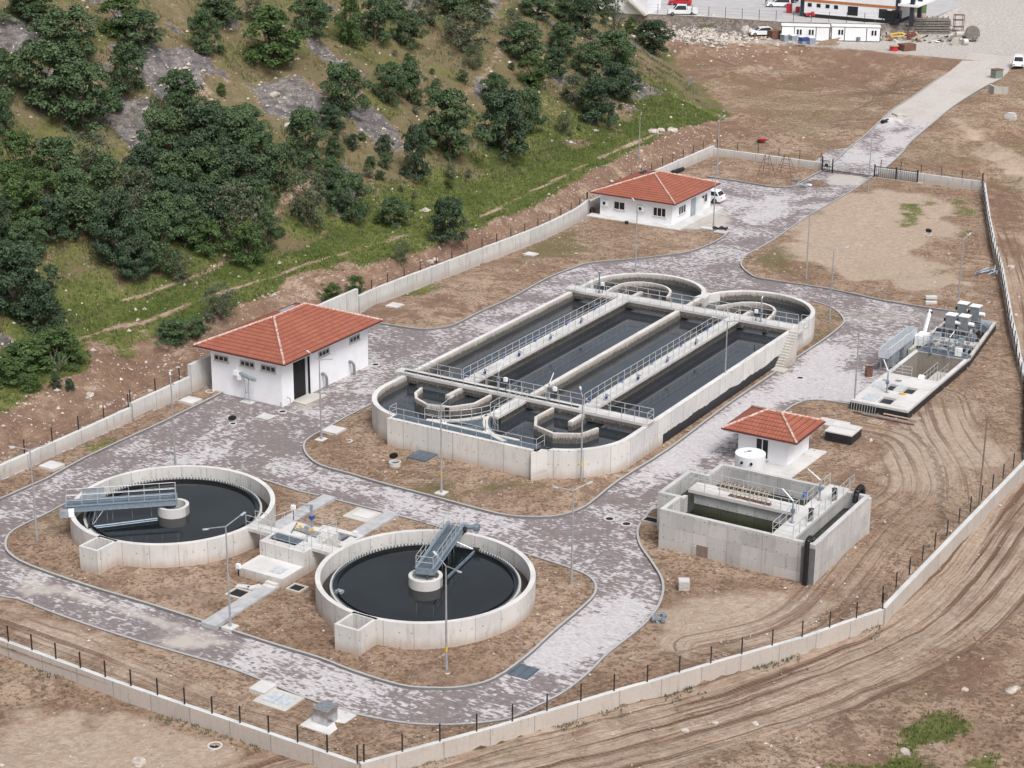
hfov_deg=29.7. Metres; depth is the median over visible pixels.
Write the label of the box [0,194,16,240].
oak tree
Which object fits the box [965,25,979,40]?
cable drum
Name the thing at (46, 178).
oak tree
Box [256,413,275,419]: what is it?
cover slab
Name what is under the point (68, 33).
oak tree
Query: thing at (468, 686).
kerb
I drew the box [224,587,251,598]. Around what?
open pit
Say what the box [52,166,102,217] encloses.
oak tree
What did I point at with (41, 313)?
oak tree
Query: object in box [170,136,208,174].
oak tree
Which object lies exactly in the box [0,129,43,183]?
oak tree
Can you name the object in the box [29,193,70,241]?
oak tree
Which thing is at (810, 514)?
wire cage
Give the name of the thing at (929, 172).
wire fence
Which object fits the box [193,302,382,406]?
pump building
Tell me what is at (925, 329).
screw conveyor
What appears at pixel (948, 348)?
pit hoist
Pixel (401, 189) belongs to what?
shrub
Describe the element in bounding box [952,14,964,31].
steel rack
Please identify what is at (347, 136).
shrub
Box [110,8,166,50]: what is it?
oak tree
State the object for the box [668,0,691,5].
parked car
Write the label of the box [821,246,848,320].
lamp post
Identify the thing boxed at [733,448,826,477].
paved plinth
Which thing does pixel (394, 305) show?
cover slab
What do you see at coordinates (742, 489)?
timber ladder
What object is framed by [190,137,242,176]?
oak tree
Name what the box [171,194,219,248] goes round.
oak tree
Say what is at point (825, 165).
pedestrian gate
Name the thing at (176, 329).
shrub
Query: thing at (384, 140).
oak tree
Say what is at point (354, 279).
shrub
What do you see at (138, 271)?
oak tree
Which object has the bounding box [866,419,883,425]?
timber pallet
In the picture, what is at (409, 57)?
shrub
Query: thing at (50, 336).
shrub
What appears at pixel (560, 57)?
oak tree
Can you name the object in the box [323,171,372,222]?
oak tree
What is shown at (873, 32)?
window
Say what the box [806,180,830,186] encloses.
gravel heap
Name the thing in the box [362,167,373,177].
shrub
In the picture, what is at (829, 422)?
cover slab
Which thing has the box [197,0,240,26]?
oak tree
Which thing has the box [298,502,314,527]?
hoist
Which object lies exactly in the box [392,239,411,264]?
shrub
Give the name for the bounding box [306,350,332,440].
lamp post
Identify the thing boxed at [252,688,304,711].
access hatch
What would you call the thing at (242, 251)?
oak tree
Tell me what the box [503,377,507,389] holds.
control box
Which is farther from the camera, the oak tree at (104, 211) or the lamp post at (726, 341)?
the oak tree at (104, 211)
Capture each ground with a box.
[0,177,1023,760]
[0,388,218,496]
[7,479,594,686]
[305,302,842,515]
[360,217,723,327]
[676,155,819,186]
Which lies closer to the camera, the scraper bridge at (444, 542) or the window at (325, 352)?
the scraper bridge at (444, 542)
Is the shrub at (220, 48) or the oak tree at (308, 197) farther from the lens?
the shrub at (220, 48)
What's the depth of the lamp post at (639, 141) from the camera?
249.10 m
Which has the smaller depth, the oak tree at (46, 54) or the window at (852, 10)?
the oak tree at (46, 54)
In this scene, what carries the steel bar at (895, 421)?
on the ground at (886, 551)
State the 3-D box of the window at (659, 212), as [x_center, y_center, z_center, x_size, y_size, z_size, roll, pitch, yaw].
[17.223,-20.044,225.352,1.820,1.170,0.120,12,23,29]
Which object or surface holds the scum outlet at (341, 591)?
attached to the clarifier tank at (389, 597)
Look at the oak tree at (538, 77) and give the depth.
259.39 m
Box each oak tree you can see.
[0,0,57,24]
[0,39,79,108]
[0,47,12,82]
[0,91,14,136]
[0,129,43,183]
[0,162,38,208]
[0,178,51,229]
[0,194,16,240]
[0,239,12,273]
[0,240,60,318]
[3,216,53,253]
[6,280,67,334]
[22,167,66,214]
[27,4,101,58]
[27,136,83,189]
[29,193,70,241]
[32,56,118,132]
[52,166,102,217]
[58,184,106,238]
[66,130,113,181]
[87,153,131,196]
[89,188,142,263]
[94,186,140,233]
[96,0,155,36]
[104,86,124,112]
[105,40,148,93]
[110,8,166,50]
[115,234,159,280]
[119,143,167,194]
[119,164,157,211]
[120,209,183,272]
[133,190,188,241]
[136,106,200,166]
[146,150,191,193]
[147,68,207,115]
[150,172,190,215]
[163,102,242,171]
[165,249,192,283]
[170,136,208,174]
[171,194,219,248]
[179,216,223,258]
[181,181,233,232]
[182,144,235,189]
[187,7,225,54]
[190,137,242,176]
[195,169,244,217]
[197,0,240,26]
[203,99,232,127]
[204,181,268,253]
[212,143,271,204]
[213,109,271,171]
[221,220,265,270]
[222,102,273,132]
[236,178,277,219]
[241,4,312,67]
[243,0,262,22]
[252,131,275,166]
[254,207,281,250]
[258,141,306,190]
[284,105,327,166]
[284,167,326,228]
[290,0,332,39]
[311,0,328,26]
[312,156,348,190]
[314,104,347,132]
[318,61,372,115]
[319,135,345,158]
[319,176,341,201]
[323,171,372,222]
[334,0,365,46]
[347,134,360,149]
[350,0,396,42]
[370,61,412,104]
[374,133,394,155]
[375,196,413,227]
[378,151,394,168]
[379,0,407,18]
[390,9,429,47]
[396,60,433,103]
[398,124,431,181]
[410,0,445,26]
[419,88,496,160]
[426,196,469,242]
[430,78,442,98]
[434,0,471,17]
[438,5,496,51]
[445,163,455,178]
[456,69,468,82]
[463,42,482,69]
[466,0,495,21]
[475,88,532,159]
[479,72,509,100]
[498,8,523,37]
[498,20,548,59]
[516,51,557,87]
[517,0,558,19]
[518,86,549,131]
[542,46,567,76]
[546,22,579,55]
[553,0,581,23]
[555,112,576,134]
[561,73,585,108]
[568,0,598,35]
[570,42,610,77]
[576,76,619,125]
[591,0,615,17]
[594,30,638,70]
[594,61,643,99]
[606,0,625,30]
[621,16,637,33]
[630,19,676,53]
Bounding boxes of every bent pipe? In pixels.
[321,372,328,389]
[348,360,356,376]
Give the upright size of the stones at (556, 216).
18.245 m
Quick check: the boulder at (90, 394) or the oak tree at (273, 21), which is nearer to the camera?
the boulder at (90, 394)
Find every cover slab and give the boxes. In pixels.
[39,460,64,471]
[178,396,201,405]
[249,680,276,694]
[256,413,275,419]
[322,425,345,435]
[385,302,404,307]
[523,252,538,256]
[820,417,850,425]
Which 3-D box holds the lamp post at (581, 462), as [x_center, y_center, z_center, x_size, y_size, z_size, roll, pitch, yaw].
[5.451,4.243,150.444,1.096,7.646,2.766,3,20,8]
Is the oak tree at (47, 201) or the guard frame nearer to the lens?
the guard frame
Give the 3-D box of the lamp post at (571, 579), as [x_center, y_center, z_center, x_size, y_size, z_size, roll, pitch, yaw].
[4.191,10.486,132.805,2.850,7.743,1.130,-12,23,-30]
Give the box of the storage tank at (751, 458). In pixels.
[734,447,765,471]
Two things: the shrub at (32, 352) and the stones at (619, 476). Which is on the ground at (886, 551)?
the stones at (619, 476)
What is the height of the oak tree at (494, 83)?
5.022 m
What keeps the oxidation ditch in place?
on the ground at (526, 496)
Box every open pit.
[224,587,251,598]
[285,583,308,593]
[641,515,656,525]
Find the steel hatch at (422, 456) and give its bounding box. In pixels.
[407,450,437,462]
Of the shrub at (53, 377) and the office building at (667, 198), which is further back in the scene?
the office building at (667, 198)
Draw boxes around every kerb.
[0,392,222,500]
[0,399,849,725]
[4,503,596,690]
[261,478,319,496]
[303,301,844,518]
[335,499,419,521]
[379,229,726,330]
[425,522,522,551]
[710,170,821,188]
[740,175,955,312]
[825,75,942,169]
[875,83,991,175]
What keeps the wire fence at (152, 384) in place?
on the boundary wall at (161, 397)
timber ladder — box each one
[718,480,770,500]
[728,492,771,505]
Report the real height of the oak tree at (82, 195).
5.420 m
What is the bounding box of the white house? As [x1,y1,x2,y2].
[597,0,660,15]
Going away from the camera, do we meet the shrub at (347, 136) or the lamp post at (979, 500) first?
the lamp post at (979, 500)
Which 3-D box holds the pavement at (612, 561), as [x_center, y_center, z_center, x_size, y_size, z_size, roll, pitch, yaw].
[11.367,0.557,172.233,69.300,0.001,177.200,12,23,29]
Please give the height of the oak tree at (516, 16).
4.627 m
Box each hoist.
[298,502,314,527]
[496,361,503,389]
[547,373,553,399]
[595,269,600,293]
[759,296,762,321]
[782,488,794,523]
[808,469,822,500]
[883,359,888,392]
[929,327,936,353]
[946,331,954,357]
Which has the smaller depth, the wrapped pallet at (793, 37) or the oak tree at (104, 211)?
the oak tree at (104, 211)
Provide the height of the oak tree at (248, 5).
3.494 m
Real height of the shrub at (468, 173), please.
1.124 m
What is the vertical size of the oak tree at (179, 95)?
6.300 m
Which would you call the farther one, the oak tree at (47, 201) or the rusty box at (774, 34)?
the rusty box at (774, 34)
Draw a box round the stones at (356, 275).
[0,125,743,461]
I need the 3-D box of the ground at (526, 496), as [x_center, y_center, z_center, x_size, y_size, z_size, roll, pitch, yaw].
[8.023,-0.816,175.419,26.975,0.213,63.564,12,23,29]
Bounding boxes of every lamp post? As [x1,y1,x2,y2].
[9,444,46,540]
[169,372,176,464]
[202,512,245,632]
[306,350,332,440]
[426,395,453,495]
[433,551,461,674]
[552,481,592,584]
[579,386,586,480]
[632,198,643,270]
[638,112,641,159]
[712,161,720,225]
[712,316,740,372]
[716,115,725,175]
[805,206,815,278]
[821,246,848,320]
[854,321,866,398]
[867,140,871,190]
[953,233,971,305]
[977,419,987,506]
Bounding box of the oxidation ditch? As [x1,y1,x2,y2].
[372,273,814,480]
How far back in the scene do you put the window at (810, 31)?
331.92 m
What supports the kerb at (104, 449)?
on the pavement at (612, 561)
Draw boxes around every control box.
[236,563,240,575]
[291,504,295,519]
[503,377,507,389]
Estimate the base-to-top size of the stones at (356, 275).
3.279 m
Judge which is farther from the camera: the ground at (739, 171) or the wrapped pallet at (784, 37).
the wrapped pallet at (784, 37)
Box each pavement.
[0,161,983,761]
[816,148,846,168]
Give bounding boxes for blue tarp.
[799,37,809,40]
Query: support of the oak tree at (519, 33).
on the terrain at (868, 688)
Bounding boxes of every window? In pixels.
[213,354,228,363]
[239,360,254,369]
[260,364,276,373]
[318,347,330,358]
[349,333,360,344]
[613,201,624,210]
[653,207,665,217]
[678,204,686,215]
[702,193,707,203]
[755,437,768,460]
[796,29,801,34]
[808,29,814,34]
[837,29,843,34]
[847,6,857,15]
[870,30,876,35]
[879,9,886,17]
[892,10,901,19]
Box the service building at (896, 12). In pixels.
[800,0,934,26]
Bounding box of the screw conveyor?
[914,309,932,345]
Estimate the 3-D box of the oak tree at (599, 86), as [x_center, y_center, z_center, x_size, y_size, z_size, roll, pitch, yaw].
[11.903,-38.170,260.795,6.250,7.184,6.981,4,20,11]
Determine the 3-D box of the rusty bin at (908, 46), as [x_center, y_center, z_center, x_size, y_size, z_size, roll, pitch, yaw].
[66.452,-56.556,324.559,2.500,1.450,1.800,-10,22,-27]
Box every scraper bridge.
[60,482,177,529]
[414,511,479,579]
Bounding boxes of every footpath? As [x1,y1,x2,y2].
[201,583,279,630]
[274,494,335,528]
[351,511,398,535]
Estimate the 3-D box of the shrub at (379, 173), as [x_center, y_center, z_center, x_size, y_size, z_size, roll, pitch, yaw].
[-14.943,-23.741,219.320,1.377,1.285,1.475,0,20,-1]
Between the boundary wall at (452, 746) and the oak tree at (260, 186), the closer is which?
the boundary wall at (452, 746)
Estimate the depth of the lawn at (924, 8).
355.40 m
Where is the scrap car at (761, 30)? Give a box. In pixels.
[748,26,772,35]
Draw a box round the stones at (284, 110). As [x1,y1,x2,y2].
[0,0,734,370]
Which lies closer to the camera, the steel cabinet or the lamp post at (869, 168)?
the steel cabinet
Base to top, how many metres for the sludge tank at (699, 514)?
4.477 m
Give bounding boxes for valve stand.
[304,525,308,541]
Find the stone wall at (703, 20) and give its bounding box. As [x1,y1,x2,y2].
[612,12,913,33]
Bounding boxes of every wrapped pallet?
[780,34,790,41]
[788,34,797,41]
[798,36,806,43]
[807,36,816,44]
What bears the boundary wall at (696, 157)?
on the terrain at (868, 688)
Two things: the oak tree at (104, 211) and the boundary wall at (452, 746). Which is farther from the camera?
the oak tree at (104, 211)
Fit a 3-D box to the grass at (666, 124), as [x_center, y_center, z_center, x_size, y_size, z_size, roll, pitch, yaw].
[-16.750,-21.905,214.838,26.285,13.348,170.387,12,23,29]
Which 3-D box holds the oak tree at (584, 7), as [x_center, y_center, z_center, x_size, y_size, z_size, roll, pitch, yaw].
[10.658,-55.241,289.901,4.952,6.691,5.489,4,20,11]
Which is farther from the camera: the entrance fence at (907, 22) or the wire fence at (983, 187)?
the entrance fence at (907, 22)
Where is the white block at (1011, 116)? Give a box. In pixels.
[1004,112,1016,120]
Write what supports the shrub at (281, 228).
on the terrain at (868, 688)
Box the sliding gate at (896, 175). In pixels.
[873,164,921,183]
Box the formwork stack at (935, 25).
[914,16,951,33]
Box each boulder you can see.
[86,392,93,396]
[132,757,145,767]
[270,91,279,97]
[426,259,433,264]
[648,129,658,133]
[667,127,677,132]
[680,727,688,733]
[900,747,909,755]
[1004,687,1015,693]
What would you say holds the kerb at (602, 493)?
on the pavement at (612, 561)
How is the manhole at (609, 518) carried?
on the pavement at (612, 561)
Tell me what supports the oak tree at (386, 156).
on the terrain at (868, 688)
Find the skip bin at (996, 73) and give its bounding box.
[990,68,1003,78]
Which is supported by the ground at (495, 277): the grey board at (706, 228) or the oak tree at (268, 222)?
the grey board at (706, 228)
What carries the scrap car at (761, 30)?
on the terrain at (868, 688)
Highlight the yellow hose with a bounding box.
[890,33,904,36]
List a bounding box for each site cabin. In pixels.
[781,23,829,40]
[831,24,880,41]
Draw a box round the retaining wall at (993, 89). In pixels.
[988,84,1008,93]
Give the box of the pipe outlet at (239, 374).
[233,369,255,404]
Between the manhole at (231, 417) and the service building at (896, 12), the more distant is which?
the service building at (896, 12)
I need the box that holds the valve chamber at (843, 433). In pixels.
[825,422,862,444]
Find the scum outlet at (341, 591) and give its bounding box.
[335,588,343,594]
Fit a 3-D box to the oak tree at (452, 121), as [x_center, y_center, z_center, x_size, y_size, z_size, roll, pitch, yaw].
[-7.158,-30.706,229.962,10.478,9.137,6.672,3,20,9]
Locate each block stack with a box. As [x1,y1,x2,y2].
[925,295,936,299]
[925,300,936,303]
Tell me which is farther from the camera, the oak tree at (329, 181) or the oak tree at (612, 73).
the oak tree at (612, 73)
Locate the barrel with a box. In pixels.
[865,365,872,376]
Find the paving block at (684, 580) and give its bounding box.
[678,577,689,583]
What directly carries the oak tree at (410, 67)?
on the terrain at (868, 688)
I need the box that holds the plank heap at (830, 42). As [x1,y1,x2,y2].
[814,38,839,45]
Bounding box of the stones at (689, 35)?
[608,13,817,68]
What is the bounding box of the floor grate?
[506,663,539,679]
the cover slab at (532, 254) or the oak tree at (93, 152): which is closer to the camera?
the oak tree at (93, 152)
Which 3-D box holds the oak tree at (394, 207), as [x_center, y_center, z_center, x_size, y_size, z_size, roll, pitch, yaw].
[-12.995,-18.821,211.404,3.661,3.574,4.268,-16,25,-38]
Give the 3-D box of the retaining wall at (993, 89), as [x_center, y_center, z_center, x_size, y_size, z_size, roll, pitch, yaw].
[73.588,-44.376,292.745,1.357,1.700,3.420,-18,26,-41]
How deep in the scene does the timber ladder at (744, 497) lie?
140.99 m
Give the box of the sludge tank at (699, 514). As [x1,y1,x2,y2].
[657,463,871,585]
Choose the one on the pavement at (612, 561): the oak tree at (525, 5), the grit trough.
the grit trough
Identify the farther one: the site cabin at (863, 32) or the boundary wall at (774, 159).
the site cabin at (863, 32)
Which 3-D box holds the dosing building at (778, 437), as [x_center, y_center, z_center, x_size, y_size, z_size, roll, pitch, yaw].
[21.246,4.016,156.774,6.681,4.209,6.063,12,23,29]
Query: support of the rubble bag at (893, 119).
on the terrain at (868, 688)
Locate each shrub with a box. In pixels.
[0,353,28,388]
[1,332,56,372]
[17,373,41,392]
[34,325,91,369]
[47,374,62,388]
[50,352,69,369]
[65,379,74,391]
[153,317,201,345]
[186,315,211,335]
[200,283,241,322]
[215,45,227,54]
[215,83,226,95]
[235,10,245,18]
[275,226,286,236]
[289,204,301,215]
[299,158,310,169]
[316,282,342,300]
[342,134,348,143]
[345,275,365,293]
[357,132,365,140]
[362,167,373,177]
[365,156,376,166]
[372,215,382,223]
[374,170,386,179]
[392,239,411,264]
[397,185,404,191]
[404,55,417,61]
[412,105,420,114]
[416,100,421,105]
[445,179,452,188]
[466,170,472,178]
[507,62,515,69]
[600,18,606,24]
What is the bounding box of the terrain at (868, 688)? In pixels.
[0,0,1023,767]
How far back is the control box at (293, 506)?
139.50 m
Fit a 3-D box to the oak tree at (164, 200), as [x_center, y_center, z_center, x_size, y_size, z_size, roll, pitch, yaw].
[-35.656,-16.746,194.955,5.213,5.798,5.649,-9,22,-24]
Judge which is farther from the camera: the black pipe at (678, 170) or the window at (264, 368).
the black pipe at (678, 170)
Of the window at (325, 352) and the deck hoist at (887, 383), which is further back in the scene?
the window at (325, 352)
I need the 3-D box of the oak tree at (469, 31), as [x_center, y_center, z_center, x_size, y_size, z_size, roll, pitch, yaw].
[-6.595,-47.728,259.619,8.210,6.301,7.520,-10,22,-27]
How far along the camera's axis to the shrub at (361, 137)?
224.18 m
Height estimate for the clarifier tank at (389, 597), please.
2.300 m
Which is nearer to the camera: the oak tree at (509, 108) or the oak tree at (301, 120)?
the oak tree at (301, 120)
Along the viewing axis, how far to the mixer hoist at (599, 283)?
190.00 m
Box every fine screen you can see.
[944,312,959,330]
[955,300,969,318]
[957,313,974,332]
[968,303,984,322]
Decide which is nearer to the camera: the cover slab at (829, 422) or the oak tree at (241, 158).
the cover slab at (829, 422)
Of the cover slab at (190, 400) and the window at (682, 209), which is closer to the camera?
the cover slab at (190, 400)
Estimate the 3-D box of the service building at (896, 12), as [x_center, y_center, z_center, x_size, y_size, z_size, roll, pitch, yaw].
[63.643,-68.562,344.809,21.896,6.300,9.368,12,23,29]
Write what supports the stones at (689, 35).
on the terrain at (868, 688)
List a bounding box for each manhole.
[207,741,222,749]
[228,415,236,425]
[278,410,286,413]
[389,453,400,467]
[604,516,614,520]
[621,521,631,525]
[923,228,931,235]
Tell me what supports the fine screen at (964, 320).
on the inlet works
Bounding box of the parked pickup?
[667,4,697,15]
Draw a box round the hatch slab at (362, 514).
[342,507,380,521]
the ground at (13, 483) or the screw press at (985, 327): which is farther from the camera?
the screw press at (985, 327)
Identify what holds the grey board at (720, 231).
on the ground at (495, 277)
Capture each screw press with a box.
[934,327,976,341]
[957,321,988,331]
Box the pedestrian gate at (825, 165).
[821,156,833,172]
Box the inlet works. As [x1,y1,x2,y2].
[850,318,996,419]
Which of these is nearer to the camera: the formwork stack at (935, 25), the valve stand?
the valve stand
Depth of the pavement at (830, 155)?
260.15 m
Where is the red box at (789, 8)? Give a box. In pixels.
[786,3,799,12]
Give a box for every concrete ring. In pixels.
[951,37,958,45]
[955,31,965,36]
[961,39,968,44]
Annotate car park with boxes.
[652,0,963,22]
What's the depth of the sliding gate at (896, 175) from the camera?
247.31 m
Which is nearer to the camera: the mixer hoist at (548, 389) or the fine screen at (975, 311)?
the mixer hoist at (548, 389)
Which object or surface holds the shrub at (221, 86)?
on the terrain at (868, 688)
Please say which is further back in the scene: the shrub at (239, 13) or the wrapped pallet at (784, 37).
the wrapped pallet at (784, 37)
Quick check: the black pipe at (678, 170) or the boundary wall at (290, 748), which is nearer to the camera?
the boundary wall at (290, 748)
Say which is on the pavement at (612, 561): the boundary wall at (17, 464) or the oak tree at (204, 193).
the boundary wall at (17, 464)
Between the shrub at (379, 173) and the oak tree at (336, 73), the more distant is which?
the oak tree at (336, 73)
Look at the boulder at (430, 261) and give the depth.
205.24 m
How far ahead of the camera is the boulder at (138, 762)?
82.60 m
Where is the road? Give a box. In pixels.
[827,53,1012,174]
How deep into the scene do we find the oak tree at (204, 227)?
195.75 m
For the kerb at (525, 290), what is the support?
on the pavement at (612, 561)
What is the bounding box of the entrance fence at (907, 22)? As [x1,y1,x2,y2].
[882,19,925,24]
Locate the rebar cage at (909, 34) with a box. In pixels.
[906,31,915,39]
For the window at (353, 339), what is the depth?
175.25 m
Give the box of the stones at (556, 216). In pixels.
[0,38,1023,767]
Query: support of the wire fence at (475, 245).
on the boundary wall at (395, 288)
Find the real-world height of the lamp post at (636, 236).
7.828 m
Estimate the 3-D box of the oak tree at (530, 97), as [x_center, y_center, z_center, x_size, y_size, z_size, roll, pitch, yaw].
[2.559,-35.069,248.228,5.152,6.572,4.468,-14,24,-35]
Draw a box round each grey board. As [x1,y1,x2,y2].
[700,226,713,229]
[713,230,728,233]
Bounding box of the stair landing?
[771,366,788,373]
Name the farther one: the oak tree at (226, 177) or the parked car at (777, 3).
the parked car at (777, 3)
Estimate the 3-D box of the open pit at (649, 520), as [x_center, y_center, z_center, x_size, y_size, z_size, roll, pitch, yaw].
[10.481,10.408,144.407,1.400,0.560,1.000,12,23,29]
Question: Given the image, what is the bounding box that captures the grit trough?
[878,326,917,370]
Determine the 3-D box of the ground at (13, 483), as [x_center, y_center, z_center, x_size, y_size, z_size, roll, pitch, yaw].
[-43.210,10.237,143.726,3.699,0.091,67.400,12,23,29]
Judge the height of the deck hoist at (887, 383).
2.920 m
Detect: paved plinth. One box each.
[586,206,723,230]
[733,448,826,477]
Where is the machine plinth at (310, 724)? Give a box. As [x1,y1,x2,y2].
[300,709,356,735]
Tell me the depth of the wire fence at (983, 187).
206.45 m
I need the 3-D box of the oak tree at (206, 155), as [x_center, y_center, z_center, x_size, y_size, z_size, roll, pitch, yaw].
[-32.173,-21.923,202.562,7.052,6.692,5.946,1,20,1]
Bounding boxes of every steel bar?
[862,413,908,422]
[876,416,913,425]
[883,413,916,420]
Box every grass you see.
[0,0,708,351]
[0,60,727,412]
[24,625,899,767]
[829,224,999,767]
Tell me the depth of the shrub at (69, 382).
164.47 m
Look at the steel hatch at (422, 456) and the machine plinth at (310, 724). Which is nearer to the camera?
the machine plinth at (310, 724)
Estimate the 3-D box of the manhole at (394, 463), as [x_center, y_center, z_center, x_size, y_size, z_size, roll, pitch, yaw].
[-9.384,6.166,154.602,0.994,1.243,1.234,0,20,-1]
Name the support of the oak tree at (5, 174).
on the terrain at (868, 688)
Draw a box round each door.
[307,356,310,393]
[695,197,703,214]
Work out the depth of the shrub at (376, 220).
211.59 m
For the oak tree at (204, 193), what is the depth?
197.58 m
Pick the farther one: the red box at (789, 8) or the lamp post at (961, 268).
the red box at (789, 8)
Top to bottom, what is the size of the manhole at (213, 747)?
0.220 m
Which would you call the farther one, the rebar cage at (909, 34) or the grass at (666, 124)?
the rebar cage at (909, 34)
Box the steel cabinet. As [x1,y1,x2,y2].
[312,700,337,726]
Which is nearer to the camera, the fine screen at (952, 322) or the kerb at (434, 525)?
the kerb at (434, 525)
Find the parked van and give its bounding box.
[1012,54,1023,67]
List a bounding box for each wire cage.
[808,500,813,521]
[832,485,836,500]
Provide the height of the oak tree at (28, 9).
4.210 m
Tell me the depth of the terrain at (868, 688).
190.98 m
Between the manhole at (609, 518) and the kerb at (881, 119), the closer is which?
the manhole at (609, 518)
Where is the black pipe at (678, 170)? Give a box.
[671,167,684,173]
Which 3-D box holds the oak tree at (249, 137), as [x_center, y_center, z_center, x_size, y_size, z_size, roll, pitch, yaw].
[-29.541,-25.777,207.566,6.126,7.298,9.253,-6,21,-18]
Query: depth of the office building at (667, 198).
227.80 m
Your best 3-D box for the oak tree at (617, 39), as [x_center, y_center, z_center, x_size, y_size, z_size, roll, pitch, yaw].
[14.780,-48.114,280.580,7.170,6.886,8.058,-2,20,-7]
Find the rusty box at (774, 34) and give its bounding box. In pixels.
[767,29,780,39]
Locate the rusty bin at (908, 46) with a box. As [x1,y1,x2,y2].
[898,42,915,51]
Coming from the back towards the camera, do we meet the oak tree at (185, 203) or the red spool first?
the red spool
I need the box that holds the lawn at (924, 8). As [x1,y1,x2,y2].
[915,4,926,12]
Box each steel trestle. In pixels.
[758,154,774,174]
[775,155,796,177]
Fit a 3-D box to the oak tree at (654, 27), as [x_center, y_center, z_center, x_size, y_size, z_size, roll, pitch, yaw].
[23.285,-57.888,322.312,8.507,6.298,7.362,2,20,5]
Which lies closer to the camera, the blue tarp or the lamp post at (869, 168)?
the lamp post at (869, 168)
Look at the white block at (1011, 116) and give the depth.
278.20 m
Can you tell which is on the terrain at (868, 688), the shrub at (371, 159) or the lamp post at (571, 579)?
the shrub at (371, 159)
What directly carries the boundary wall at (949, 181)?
on the terrain at (868, 688)
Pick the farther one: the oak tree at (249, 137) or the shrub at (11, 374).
the oak tree at (249, 137)
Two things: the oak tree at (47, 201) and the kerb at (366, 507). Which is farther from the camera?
the oak tree at (47, 201)
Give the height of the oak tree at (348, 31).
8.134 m
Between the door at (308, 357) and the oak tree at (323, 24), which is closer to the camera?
the door at (308, 357)
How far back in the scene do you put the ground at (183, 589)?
131.60 m
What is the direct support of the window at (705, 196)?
in the office building at (667, 198)
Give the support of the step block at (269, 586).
on the ground at (183, 589)
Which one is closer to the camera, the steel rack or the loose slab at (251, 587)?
the loose slab at (251, 587)
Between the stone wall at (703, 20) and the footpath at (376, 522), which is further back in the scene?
the stone wall at (703, 20)
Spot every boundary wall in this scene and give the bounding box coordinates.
[0,407,132,479]
[0,637,358,767]
[129,376,191,418]
[187,288,358,392]
[358,199,589,312]
[359,608,883,767]
[590,145,714,209]
[713,148,821,169]
[878,168,983,190]
[881,183,1023,624]
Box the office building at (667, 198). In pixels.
[590,170,720,224]
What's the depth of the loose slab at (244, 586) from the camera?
133.06 m
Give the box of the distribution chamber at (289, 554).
[239,509,363,587]
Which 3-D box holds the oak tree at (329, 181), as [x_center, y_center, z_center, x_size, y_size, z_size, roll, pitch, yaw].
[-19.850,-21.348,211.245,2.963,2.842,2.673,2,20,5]
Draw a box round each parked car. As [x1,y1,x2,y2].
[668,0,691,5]
[711,188,725,203]
[766,0,790,7]
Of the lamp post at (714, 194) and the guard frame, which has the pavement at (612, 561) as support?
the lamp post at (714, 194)
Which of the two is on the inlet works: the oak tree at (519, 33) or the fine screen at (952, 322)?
the fine screen at (952, 322)
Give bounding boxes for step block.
[262,584,275,588]
[265,580,278,586]
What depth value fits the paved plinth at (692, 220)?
227.41 m
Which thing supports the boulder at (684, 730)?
on the terrain at (868, 688)
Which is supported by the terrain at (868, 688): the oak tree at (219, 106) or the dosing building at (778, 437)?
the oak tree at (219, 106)
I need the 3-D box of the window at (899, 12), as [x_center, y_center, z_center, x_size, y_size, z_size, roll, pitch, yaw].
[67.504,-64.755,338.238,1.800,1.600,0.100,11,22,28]
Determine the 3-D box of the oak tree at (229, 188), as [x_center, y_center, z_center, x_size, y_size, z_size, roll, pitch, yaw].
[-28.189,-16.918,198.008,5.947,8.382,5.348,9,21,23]
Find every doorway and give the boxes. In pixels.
[293,358,305,399]
[690,197,695,216]
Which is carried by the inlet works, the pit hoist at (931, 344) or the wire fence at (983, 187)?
the pit hoist at (931, 344)
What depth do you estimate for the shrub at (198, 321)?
179.64 m
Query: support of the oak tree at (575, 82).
on the terrain at (868, 688)
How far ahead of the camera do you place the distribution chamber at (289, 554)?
135.83 m
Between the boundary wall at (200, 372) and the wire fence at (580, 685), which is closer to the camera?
the wire fence at (580, 685)
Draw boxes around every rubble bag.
[882,117,902,122]
[891,112,908,116]
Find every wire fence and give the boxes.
[0,394,128,457]
[1,625,357,763]
[129,368,179,402]
[356,192,586,293]
[363,593,883,761]
[587,141,703,198]
[605,4,882,22]
[717,139,821,161]
[881,159,983,178]
[881,344,1023,602]
[982,173,1017,346]
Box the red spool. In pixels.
[889,45,898,50]
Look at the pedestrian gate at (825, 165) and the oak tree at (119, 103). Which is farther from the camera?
the pedestrian gate at (825, 165)
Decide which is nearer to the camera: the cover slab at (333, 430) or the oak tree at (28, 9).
the cover slab at (333, 430)
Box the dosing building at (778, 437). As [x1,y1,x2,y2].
[721,405,825,465]
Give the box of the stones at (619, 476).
[3,160,1023,752]
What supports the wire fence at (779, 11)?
on the stone wall at (703, 20)
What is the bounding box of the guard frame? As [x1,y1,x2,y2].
[851,401,875,414]
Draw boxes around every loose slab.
[235,584,250,589]
[248,584,261,590]
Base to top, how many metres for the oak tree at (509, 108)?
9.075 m
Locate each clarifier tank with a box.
[70,465,275,574]
[315,529,535,655]

